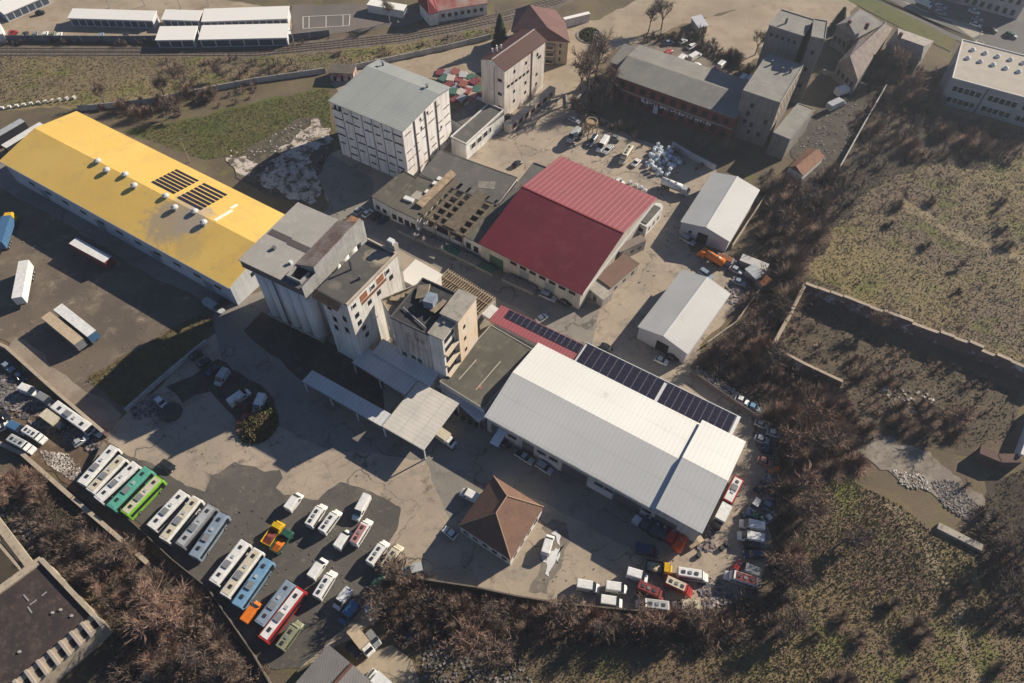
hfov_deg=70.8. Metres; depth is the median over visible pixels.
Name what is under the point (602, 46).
bare tree
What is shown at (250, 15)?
garage row
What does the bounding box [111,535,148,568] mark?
bare bush
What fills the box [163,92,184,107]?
bare bush
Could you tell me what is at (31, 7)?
window
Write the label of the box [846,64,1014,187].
scrub
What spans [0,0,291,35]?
earth lot
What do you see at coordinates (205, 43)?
window
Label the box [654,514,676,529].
door
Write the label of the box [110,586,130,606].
bare bush
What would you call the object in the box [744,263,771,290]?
lean shed
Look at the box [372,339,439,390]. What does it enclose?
lean to
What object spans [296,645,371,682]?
corrugated shed
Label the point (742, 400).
car
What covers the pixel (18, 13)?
window
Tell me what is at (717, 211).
metal shed
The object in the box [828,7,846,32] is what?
conifer
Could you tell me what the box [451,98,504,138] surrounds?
flat block
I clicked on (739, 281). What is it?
car
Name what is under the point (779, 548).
bare bush
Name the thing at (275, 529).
tipper truck
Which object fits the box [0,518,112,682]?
flat roofed block
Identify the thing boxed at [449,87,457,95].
metal sheet stack
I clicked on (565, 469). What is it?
door
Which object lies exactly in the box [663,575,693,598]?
minibus
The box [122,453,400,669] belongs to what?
bus lot
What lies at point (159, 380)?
boundary wall
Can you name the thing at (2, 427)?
car
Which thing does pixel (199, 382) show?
soil bed
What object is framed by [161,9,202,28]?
garage row
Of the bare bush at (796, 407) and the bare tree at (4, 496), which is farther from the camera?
the bare bush at (796, 407)
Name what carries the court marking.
on the sports court
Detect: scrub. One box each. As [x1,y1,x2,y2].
[0,37,328,46]
[0,480,255,682]
[114,81,258,120]
[145,560,273,682]
[162,35,450,87]
[265,141,325,180]
[376,554,472,650]
[417,584,794,660]
[437,594,703,642]
[571,75,649,131]
[579,117,704,170]
[642,25,755,71]
[661,512,991,682]
[701,278,876,616]
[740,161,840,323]
[789,170,1023,330]
[790,296,995,441]
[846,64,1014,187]
[958,479,1023,630]
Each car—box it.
[0,360,15,372]
[0,409,12,421]
[0,422,7,431]
[7,30,17,34]
[13,370,27,382]
[35,10,44,15]
[72,435,88,447]
[91,427,102,437]
[153,395,166,407]
[159,459,176,471]
[188,349,203,360]
[196,357,211,368]
[205,365,218,377]
[238,411,249,420]
[344,641,361,658]
[353,206,364,215]
[361,208,373,217]
[362,604,375,621]
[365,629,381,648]
[369,211,381,220]
[369,574,384,589]
[377,215,388,224]
[403,629,418,644]
[442,526,457,540]
[499,439,512,450]
[504,113,512,119]
[511,160,521,167]
[535,313,548,323]
[535,460,553,475]
[539,289,556,301]
[559,298,571,307]
[568,116,580,124]
[577,130,583,139]
[586,133,598,146]
[599,342,613,352]
[602,144,613,154]
[610,134,620,141]
[631,158,640,166]
[654,355,668,365]
[663,40,674,45]
[664,49,672,53]
[665,353,678,362]
[678,38,687,44]
[679,233,695,245]
[686,43,696,49]
[698,267,713,279]
[728,265,743,275]
[730,559,743,570]
[732,277,746,286]
[734,395,749,405]
[740,510,752,518]
[742,541,760,549]
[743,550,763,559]
[746,402,760,412]
[747,497,761,511]
[749,512,763,520]
[753,434,769,444]
[753,479,766,493]
[754,419,768,429]
[756,456,772,466]
[758,444,773,456]
[762,496,772,511]
[762,511,776,523]
[763,472,773,486]
[766,419,778,429]
[766,428,780,438]
[768,466,784,474]
[934,3,946,9]
[934,9,946,15]
[952,15,965,21]
[968,8,979,14]
[969,21,981,27]
[971,15,982,22]
[985,26,997,32]
[1004,31,1017,38]
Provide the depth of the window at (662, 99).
233.05 m
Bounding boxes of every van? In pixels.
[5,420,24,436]
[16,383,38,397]
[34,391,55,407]
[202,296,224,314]
[214,366,230,386]
[226,389,251,407]
[239,601,262,625]
[252,392,266,412]
[283,492,303,512]
[306,557,328,581]
[333,529,352,551]
[333,586,353,610]
[338,599,359,625]
[352,492,371,521]
[459,488,479,503]
[540,534,554,556]
[566,126,580,142]
[576,578,599,593]
[596,134,609,152]
[600,594,621,607]
[605,580,626,595]
[625,566,647,582]
[634,542,658,557]
[672,599,698,610]
[678,53,687,59]
[687,51,701,61]
[716,59,726,69]
[737,530,764,544]
[738,562,760,577]
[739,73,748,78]
[739,518,764,532]
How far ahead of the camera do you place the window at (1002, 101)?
234.05 m
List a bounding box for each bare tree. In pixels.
[0,475,16,507]
[20,466,48,493]
[73,556,109,596]
[90,78,105,102]
[98,531,137,566]
[112,573,158,635]
[122,578,188,643]
[141,575,193,625]
[150,70,170,94]
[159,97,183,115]
[163,60,188,84]
[176,639,212,673]
[208,62,225,79]
[211,650,251,680]
[355,581,392,625]
[375,549,411,583]
[379,0,394,17]
[435,613,491,678]
[472,627,520,667]
[480,598,510,634]
[546,591,587,629]
[566,37,603,98]
[567,94,590,111]
[577,53,598,89]
[581,28,615,83]
[585,610,628,642]
[586,81,615,111]
[597,62,623,88]
[600,78,622,104]
[627,588,670,638]
[643,1,663,32]
[654,0,674,29]
[675,596,717,634]
[716,328,742,358]
[732,313,769,338]
[753,29,767,54]
[759,337,791,372]
[759,544,807,585]
[770,556,816,591]
[771,291,797,322]
[771,606,819,643]
[776,204,801,234]
[776,425,817,466]
[787,456,837,516]
[791,390,839,431]
[793,184,822,210]
[794,490,833,532]
[809,420,851,455]
[839,525,874,554]
[843,39,855,51]
[859,361,877,379]
[868,309,891,329]
[890,43,917,71]
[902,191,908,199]
[903,67,932,94]
[941,405,977,430]
[957,259,966,269]
[992,567,1023,600]
[995,521,1023,560]
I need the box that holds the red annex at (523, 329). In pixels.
[489,305,584,360]
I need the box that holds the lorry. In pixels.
[0,212,18,249]
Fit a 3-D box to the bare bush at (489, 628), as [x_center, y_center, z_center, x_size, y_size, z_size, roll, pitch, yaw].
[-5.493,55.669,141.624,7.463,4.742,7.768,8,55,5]
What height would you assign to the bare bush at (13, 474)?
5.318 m
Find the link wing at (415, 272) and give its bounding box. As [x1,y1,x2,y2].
[403,259,442,287]
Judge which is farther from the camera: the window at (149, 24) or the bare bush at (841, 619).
the window at (149, 24)
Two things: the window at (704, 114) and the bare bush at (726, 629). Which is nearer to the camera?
the bare bush at (726, 629)
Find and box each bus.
[50,401,93,435]
[77,445,122,487]
[86,455,129,495]
[94,461,141,506]
[106,466,155,514]
[120,475,166,520]
[147,489,190,533]
[159,495,205,545]
[175,503,219,551]
[189,511,231,562]
[209,539,252,588]
[220,547,265,601]
[231,557,275,611]
[254,579,295,627]
[258,585,308,645]
[720,475,743,505]
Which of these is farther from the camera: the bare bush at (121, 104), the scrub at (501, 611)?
the bare bush at (121, 104)
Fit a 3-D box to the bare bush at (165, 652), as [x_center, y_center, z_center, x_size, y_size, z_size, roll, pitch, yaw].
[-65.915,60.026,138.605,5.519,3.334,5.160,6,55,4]
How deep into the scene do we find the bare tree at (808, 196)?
206.44 m
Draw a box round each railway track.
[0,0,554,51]
[0,0,565,55]
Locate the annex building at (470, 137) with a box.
[450,103,503,158]
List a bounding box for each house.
[418,0,438,25]
[436,0,487,21]
[458,475,543,564]
[479,29,546,115]
[511,5,569,63]
[563,11,589,26]
[829,9,882,54]
[832,20,892,94]
[882,28,933,73]
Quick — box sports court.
[290,3,423,33]
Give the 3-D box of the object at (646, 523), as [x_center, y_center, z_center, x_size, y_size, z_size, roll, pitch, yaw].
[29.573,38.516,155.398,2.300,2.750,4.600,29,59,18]
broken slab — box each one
[226,156,257,175]
[257,118,333,203]
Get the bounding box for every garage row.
[0,0,51,21]
[0,24,7,44]
[67,8,159,28]
[155,26,199,47]
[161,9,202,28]
[198,23,290,47]
[201,6,290,24]
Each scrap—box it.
[0,373,99,452]
[0,379,46,412]
[40,450,81,483]
[126,394,160,419]
[695,519,716,552]
[696,366,765,412]
[697,577,738,610]
[715,249,751,308]
[748,411,783,515]
[800,95,858,177]
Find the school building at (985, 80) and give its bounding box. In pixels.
[940,39,1023,126]
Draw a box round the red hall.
[478,156,656,309]
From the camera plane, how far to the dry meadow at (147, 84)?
249.56 m
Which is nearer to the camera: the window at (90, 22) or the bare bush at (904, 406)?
the bare bush at (904, 406)
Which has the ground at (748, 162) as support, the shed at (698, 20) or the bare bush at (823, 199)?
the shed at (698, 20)
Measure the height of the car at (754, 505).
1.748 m
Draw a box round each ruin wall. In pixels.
[772,283,805,342]
[775,347,842,387]
[804,282,1023,379]
[973,446,1021,467]
[1014,428,1023,456]
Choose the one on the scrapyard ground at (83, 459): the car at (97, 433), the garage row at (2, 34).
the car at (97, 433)
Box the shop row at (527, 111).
[504,86,555,133]
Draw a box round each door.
[38,188,51,200]
[94,219,107,231]
[149,250,162,262]
[202,279,215,292]
[489,254,502,270]
[491,424,504,439]
[519,269,528,281]
[522,441,533,455]
[544,282,554,295]
[561,463,587,484]
[612,492,641,514]
[652,106,657,113]
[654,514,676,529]
[655,340,668,353]
[696,232,707,244]
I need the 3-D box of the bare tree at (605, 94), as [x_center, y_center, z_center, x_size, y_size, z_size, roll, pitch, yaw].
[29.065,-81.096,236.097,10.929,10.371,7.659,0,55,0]
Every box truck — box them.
[39,408,68,432]
[347,624,375,657]
[366,668,391,682]
[434,427,456,448]
[710,501,732,532]
[825,97,845,111]
[833,84,850,96]
[914,0,931,8]
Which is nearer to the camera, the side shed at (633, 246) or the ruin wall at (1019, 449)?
the ruin wall at (1019, 449)
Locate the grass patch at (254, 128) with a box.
[123,86,334,159]
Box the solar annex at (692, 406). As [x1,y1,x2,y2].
[575,343,740,434]
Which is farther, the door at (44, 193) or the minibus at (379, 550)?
the door at (44, 193)
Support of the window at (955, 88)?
in the school building at (985, 80)
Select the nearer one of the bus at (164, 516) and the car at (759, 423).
the bus at (164, 516)
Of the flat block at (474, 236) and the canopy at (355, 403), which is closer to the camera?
the canopy at (355, 403)
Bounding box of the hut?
[329,63,356,81]
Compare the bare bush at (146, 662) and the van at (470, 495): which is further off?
the van at (470, 495)
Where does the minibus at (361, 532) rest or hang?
on the bus lot at (230, 489)
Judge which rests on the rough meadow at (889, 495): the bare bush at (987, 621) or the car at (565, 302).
the bare bush at (987, 621)
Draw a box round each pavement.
[103,80,771,667]
[877,0,973,41]
[900,0,984,37]
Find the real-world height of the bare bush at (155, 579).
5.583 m
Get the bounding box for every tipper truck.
[260,520,285,546]
[269,528,294,554]
[645,559,671,576]
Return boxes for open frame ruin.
[416,170,497,248]
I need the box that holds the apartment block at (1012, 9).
[947,0,1023,18]
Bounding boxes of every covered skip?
[397,225,417,240]
[415,231,427,243]
[422,236,435,248]
[434,239,446,251]
[443,244,461,258]
[456,251,469,263]
[467,255,482,267]
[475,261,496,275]
[501,273,515,286]
[513,277,525,290]
[522,281,537,294]
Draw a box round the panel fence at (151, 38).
[4,30,329,41]
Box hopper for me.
[584,117,597,140]
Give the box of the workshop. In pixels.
[439,325,532,420]
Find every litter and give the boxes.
[3,204,188,396]
[171,355,399,505]
[230,510,362,635]
[321,165,377,230]
[544,491,757,599]
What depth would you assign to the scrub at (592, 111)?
236.58 m
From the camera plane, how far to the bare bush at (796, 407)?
170.75 m
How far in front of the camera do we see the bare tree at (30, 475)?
155.44 m
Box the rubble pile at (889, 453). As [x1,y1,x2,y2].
[855,430,990,523]
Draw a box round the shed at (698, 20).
[691,15,708,32]
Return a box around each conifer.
[490,14,506,48]
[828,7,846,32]
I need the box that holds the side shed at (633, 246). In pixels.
[617,235,646,258]
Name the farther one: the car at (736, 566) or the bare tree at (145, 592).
the car at (736, 566)
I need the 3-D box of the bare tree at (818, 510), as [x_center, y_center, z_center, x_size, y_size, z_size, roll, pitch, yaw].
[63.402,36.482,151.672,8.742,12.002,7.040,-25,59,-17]
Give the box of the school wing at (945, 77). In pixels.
[938,40,984,88]
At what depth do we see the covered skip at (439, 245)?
201.23 m
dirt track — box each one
[885,500,981,682]
[902,200,1023,264]
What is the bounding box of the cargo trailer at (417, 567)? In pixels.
[402,562,422,576]
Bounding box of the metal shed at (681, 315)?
[637,269,729,362]
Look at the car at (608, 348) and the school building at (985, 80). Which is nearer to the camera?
the car at (608, 348)
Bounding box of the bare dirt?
[356,645,419,682]
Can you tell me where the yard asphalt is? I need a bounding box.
[225,350,674,560]
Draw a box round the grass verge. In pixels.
[86,312,213,407]
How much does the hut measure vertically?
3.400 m
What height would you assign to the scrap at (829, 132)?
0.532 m
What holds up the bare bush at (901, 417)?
on the grass field at (831, 366)
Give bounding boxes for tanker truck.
[660,177,690,196]
[696,247,725,267]
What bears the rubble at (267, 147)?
on the rubble ground at (259, 157)
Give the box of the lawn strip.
[849,0,955,50]
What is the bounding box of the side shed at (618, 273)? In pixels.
[597,253,639,291]
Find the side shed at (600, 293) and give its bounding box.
[589,280,613,306]
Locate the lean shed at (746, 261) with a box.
[739,254,768,272]
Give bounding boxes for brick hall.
[614,45,747,138]
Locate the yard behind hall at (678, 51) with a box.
[617,39,743,76]
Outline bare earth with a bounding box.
[690,0,856,64]
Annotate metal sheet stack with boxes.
[435,68,444,75]
[437,74,446,82]
[443,68,450,74]
[443,80,454,86]
[446,74,454,81]
[449,67,459,75]
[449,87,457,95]
[449,95,457,103]
[454,75,462,82]
[456,88,466,95]
[456,94,467,102]
[458,80,467,88]
[459,71,467,77]
[464,87,471,94]
[466,73,476,79]
[467,96,475,101]
[468,77,479,85]
[468,90,477,96]
[472,85,481,93]
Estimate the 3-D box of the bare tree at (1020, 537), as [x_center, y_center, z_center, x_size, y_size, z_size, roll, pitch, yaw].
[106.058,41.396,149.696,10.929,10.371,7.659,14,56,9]
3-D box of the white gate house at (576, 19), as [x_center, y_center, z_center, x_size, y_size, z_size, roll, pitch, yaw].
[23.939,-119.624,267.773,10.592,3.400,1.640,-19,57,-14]
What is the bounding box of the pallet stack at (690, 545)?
[686,535,703,549]
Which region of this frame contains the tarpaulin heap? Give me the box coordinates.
[159,401,182,421]
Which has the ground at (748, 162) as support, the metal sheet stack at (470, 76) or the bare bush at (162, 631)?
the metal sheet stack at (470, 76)
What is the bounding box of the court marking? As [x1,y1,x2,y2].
[303,14,349,28]
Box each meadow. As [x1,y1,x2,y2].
[0,27,494,110]
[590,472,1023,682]
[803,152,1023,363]
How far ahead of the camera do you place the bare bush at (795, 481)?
159.09 m
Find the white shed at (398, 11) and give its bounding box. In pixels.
[367,0,407,17]
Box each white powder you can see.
[545,548,557,575]
[551,530,560,544]
[555,544,564,560]
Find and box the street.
[213,155,599,413]
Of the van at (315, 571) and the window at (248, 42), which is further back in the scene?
the window at (248, 42)
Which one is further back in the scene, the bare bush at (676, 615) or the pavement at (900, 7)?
the pavement at (900, 7)
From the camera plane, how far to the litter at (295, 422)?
164.06 m
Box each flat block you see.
[371,170,416,217]
[388,174,448,230]
[418,150,517,209]
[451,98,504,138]
[464,203,499,255]
[494,162,545,213]
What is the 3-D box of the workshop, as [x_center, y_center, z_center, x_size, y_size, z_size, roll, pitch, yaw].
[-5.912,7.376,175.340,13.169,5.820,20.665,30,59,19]
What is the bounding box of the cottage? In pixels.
[787,148,824,179]
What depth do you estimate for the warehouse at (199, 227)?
200.31 m
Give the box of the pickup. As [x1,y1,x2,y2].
[514,449,534,465]
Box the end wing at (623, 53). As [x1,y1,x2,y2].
[609,43,636,73]
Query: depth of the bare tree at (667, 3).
260.93 m
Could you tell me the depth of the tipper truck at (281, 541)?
151.48 m
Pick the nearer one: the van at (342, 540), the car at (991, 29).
the van at (342, 540)
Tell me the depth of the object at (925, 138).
227.40 m
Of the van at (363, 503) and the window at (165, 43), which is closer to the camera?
the van at (363, 503)
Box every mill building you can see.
[312,237,405,359]
[390,277,477,379]
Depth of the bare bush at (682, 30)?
263.60 m
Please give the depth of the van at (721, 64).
251.85 m
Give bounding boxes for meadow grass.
[0,489,259,682]
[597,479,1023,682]
[643,30,749,76]
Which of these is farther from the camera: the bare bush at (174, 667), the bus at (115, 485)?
the bus at (115, 485)
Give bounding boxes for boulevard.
[876,0,1023,54]
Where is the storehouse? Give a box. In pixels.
[328,59,451,176]
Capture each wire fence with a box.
[706,289,759,345]
[731,195,765,248]
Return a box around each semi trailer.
[0,119,28,146]
[2,122,42,152]
[11,260,34,304]
[41,312,87,350]
[53,304,100,342]
[69,238,114,268]
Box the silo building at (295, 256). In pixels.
[238,202,366,342]
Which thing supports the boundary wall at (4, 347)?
on the ground at (748, 162)
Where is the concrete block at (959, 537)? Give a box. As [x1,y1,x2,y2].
[935,522,982,551]
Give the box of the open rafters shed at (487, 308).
[441,269,498,330]
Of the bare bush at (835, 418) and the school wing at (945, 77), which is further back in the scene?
the school wing at (945, 77)
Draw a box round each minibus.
[6,434,36,454]
[21,425,47,444]
[275,620,303,652]
[305,503,327,529]
[312,570,337,601]
[318,509,342,535]
[349,518,373,547]
[366,540,389,567]
[380,544,403,572]
[619,144,633,164]
[635,580,665,599]
[635,598,668,610]
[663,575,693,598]
[676,567,707,583]
[723,570,757,588]
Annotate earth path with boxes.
[5,338,121,431]
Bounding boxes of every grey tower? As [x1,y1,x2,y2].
[733,53,803,146]
[754,9,812,71]
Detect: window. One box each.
[7,13,14,19]
[14,10,21,16]
[21,7,28,13]
[28,4,35,10]
[35,1,42,7]
[71,20,79,24]
[79,20,86,24]
[86,20,94,25]
[93,20,101,25]
[101,21,108,25]
[108,21,115,25]
[116,21,123,26]
[123,21,130,26]
[130,21,138,26]
[138,22,145,26]
[145,22,153,27]
[159,41,170,46]
[170,41,182,46]
[182,41,193,46]
[201,41,215,46]
[216,40,229,45]
[230,40,244,45]
[244,40,257,45]
[259,39,272,44]
[273,39,286,44]
[471,140,475,149]
[477,135,481,144]
[483,129,487,138]
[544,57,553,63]
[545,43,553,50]
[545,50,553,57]
[630,85,635,91]
[640,89,645,95]
[647,103,652,109]
[650,92,655,98]
[660,96,665,102]
[670,99,675,106]
[680,103,686,109]
[688,117,694,124]
[691,107,697,113]
[698,122,704,128]
[701,110,707,117]
[709,125,715,131]
[712,114,718,121]
[719,129,725,135]
[723,118,729,124]
[945,96,952,101]
[950,97,958,103]
[951,85,958,91]
[956,99,963,105]
[957,87,964,93]
[962,88,970,94]
[962,100,969,106]
[968,90,976,96]
[968,102,975,108]
[974,92,981,97]
[979,105,987,111]
[985,107,993,113]
[986,95,994,101]
[991,108,999,114]
[992,96,1000,102]
[997,110,1004,116]
[998,98,1006,104]
[1003,112,1010,118]
[1004,100,1012,106]
[1009,101,1017,107]
[1013,115,1021,121]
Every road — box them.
[0,163,222,301]
[331,0,764,109]
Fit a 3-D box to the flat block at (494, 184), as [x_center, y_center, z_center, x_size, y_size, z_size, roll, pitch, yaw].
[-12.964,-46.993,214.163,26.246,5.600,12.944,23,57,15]
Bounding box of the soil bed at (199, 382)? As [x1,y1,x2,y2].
[166,359,275,419]
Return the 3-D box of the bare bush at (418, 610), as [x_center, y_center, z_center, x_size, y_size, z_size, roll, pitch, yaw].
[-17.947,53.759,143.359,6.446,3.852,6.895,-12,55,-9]
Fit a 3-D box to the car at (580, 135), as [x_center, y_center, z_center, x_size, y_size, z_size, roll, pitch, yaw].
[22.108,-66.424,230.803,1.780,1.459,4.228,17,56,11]
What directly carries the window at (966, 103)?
in the school building at (985, 80)
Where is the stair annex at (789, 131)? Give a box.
[766,103,814,160]
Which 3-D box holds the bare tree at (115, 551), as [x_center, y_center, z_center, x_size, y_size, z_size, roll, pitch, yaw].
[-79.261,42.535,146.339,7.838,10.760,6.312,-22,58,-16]
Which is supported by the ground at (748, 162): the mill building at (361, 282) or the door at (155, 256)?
the mill building at (361, 282)
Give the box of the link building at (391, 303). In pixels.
[381,284,415,345]
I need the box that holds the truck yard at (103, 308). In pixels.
[0,163,226,432]
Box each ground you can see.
[0,0,1023,682]
[0,372,149,544]
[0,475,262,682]
[235,116,331,202]
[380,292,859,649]
[529,519,570,593]
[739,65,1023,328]
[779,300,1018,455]
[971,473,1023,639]
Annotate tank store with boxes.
[638,203,662,236]
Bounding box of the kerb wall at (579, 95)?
[565,83,592,107]
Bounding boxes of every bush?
[0,466,26,492]
[12,477,44,505]
[22,487,54,519]
[37,519,64,541]
[37,533,67,556]
[54,519,82,543]
[77,529,118,561]
[89,570,109,589]
[94,545,112,571]
[96,103,105,110]
[101,556,135,582]
[110,95,132,114]
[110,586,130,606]
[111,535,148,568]
[113,646,139,668]
[114,557,134,576]
[126,102,149,120]
[132,580,160,597]
[133,567,174,597]
[136,599,156,634]
[137,650,166,681]
[141,104,153,115]
[147,104,159,115]
[148,650,180,682]
[150,616,182,642]
[154,94,164,105]
[155,633,186,659]
[158,641,180,659]
[158,652,195,682]
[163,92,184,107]
[169,612,191,628]
[173,581,205,616]
[173,619,192,644]
[177,82,193,98]
[193,89,207,103]
[195,621,235,663]
[200,85,218,100]
[201,93,213,104]
[219,661,244,682]
[227,397,278,444]
[385,602,409,628]
[386,598,410,614]
[388,582,412,607]
[396,571,424,600]
[406,606,426,633]
[407,593,431,610]
[408,599,434,625]
[412,596,430,610]
[434,605,464,639]
[441,591,478,629]
[447,605,471,623]
[450,606,470,627]
[472,609,498,641]
[497,618,512,633]
[512,616,546,648]
[519,599,543,619]
[530,596,561,638]
[535,605,561,633]
[546,631,573,652]
[564,618,593,637]
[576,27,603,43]
[579,598,605,629]
[597,607,620,621]
[602,623,627,650]
[632,602,666,638]
[639,613,668,639]
[662,598,686,633]
[672,33,682,43]
[676,27,684,36]
[679,617,703,637]
[680,605,707,633]
[690,606,721,647]
[708,612,720,630]
[717,618,732,644]
[721,46,733,59]
[725,53,733,62]
[727,49,737,62]
[730,50,744,64]
[731,336,748,353]
[731,337,766,371]
[736,294,759,311]
[739,333,755,342]
[740,62,755,74]
[745,268,770,286]
[748,335,767,357]
[749,331,778,356]
[751,396,800,434]
[753,218,782,244]
[757,312,777,334]
[757,469,804,511]
[759,183,777,198]
[761,381,784,401]
[762,195,789,215]
[765,186,785,207]
[765,209,779,227]
[765,335,785,353]
[765,349,791,368]
[765,364,785,378]
[765,539,804,567]
[766,247,795,266]
[767,400,793,424]
[768,446,801,480]
[769,168,794,192]
[770,281,809,311]
[771,415,803,441]
[772,256,806,286]
[772,427,813,458]
[772,487,821,531]
[775,223,802,245]
[775,431,804,458]
[775,539,811,571]
[777,468,810,497]
[780,190,801,209]
[780,392,806,414]
[781,242,814,272]
[781,399,802,417]
[787,243,809,253]
[790,387,808,403]
[790,455,825,491]
[791,206,810,226]
[795,234,818,248]
[799,447,831,473]
[801,191,835,213]
[802,182,823,191]
[802,424,816,446]
[804,383,822,404]
[805,181,818,192]
[806,219,834,246]
[807,191,831,207]
[808,630,822,642]
[811,380,837,406]
[812,414,836,434]
[814,194,834,215]
[814,391,839,411]
[815,164,839,185]
[817,391,846,418]
[822,419,854,451]
[822,455,849,484]
[825,663,862,682]
[826,417,857,450]
[829,410,846,424]
[832,606,850,632]
[835,396,854,416]
[836,453,857,474]
[844,451,875,479]
[848,353,859,364]
[848,425,860,445]
[849,625,869,653]
[853,369,871,384]
[856,417,883,439]
[865,118,889,136]
[866,66,890,84]
[878,596,902,613]
[879,372,898,387]
[882,219,896,227]
[885,82,909,104]
[886,411,913,435]
[887,397,911,414]
[888,417,915,438]
[894,199,904,211]
[897,77,909,96]
[899,135,922,154]
[899,613,935,646]
[899,667,920,682]
[905,86,931,107]
[906,150,921,163]
[906,631,924,649]
[911,423,936,441]
[912,395,940,415]
[918,241,933,250]
[921,408,943,429]
[924,80,935,94]
[924,195,937,207]
[933,124,957,142]
[940,122,959,139]
[942,410,960,424]
[943,586,968,610]
[946,406,971,425]
[946,421,971,442]
[947,428,963,438]
[953,287,963,293]
[954,131,976,152]
[960,579,974,594]
[964,126,982,136]
[967,134,999,157]
[976,130,991,143]
[982,615,997,635]
[987,657,1007,682]
[991,206,999,211]
[993,138,1004,155]
[995,224,1010,234]
[997,196,1008,203]
[1000,239,1016,250]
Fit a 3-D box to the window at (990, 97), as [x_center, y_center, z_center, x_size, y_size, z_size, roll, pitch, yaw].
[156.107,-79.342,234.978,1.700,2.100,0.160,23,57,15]
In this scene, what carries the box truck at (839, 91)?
on the rubble yard at (797, 151)
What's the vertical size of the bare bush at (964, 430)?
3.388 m
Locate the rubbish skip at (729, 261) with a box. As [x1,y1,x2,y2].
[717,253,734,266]
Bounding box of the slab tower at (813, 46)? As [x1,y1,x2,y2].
[789,18,827,102]
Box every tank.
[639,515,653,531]
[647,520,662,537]
[657,524,669,540]
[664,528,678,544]
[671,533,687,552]
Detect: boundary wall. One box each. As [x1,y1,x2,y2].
[0,343,108,437]
[0,441,150,565]
[76,68,325,110]
[91,441,270,682]
[124,339,206,411]
[356,34,490,68]
[417,577,701,614]
[671,141,715,169]
[690,370,766,422]
[822,69,867,87]
[838,86,885,169]
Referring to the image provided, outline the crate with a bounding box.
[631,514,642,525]
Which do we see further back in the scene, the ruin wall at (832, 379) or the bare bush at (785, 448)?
the ruin wall at (832, 379)
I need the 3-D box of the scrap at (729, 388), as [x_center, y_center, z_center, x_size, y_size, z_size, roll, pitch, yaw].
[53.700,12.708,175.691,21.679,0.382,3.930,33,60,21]
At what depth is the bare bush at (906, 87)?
244.23 m
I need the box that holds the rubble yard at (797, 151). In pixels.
[790,88,864,184]
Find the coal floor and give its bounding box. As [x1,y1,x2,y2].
[244,312,383,409]
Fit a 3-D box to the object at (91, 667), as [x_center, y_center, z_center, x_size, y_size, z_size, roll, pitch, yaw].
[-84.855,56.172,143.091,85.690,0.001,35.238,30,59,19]
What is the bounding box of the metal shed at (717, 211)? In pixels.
[679,172,759,252]
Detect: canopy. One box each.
[302,370,390,434]
[352,348,417,396]
[382,381,458,458]
[437,384,485,428]
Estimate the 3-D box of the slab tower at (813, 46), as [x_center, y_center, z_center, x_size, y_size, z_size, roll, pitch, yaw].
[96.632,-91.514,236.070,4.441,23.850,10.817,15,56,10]
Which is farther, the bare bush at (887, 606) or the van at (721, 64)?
the van at (721, 64)
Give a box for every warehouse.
[0,111,284,304]
[484,343,745,541]
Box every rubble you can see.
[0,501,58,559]
[230,122,326,193]
[243,125,328,197]
[422,640,532,682]
[881,386,934,418]
[893,469,930,490]
[931,480,989,525]

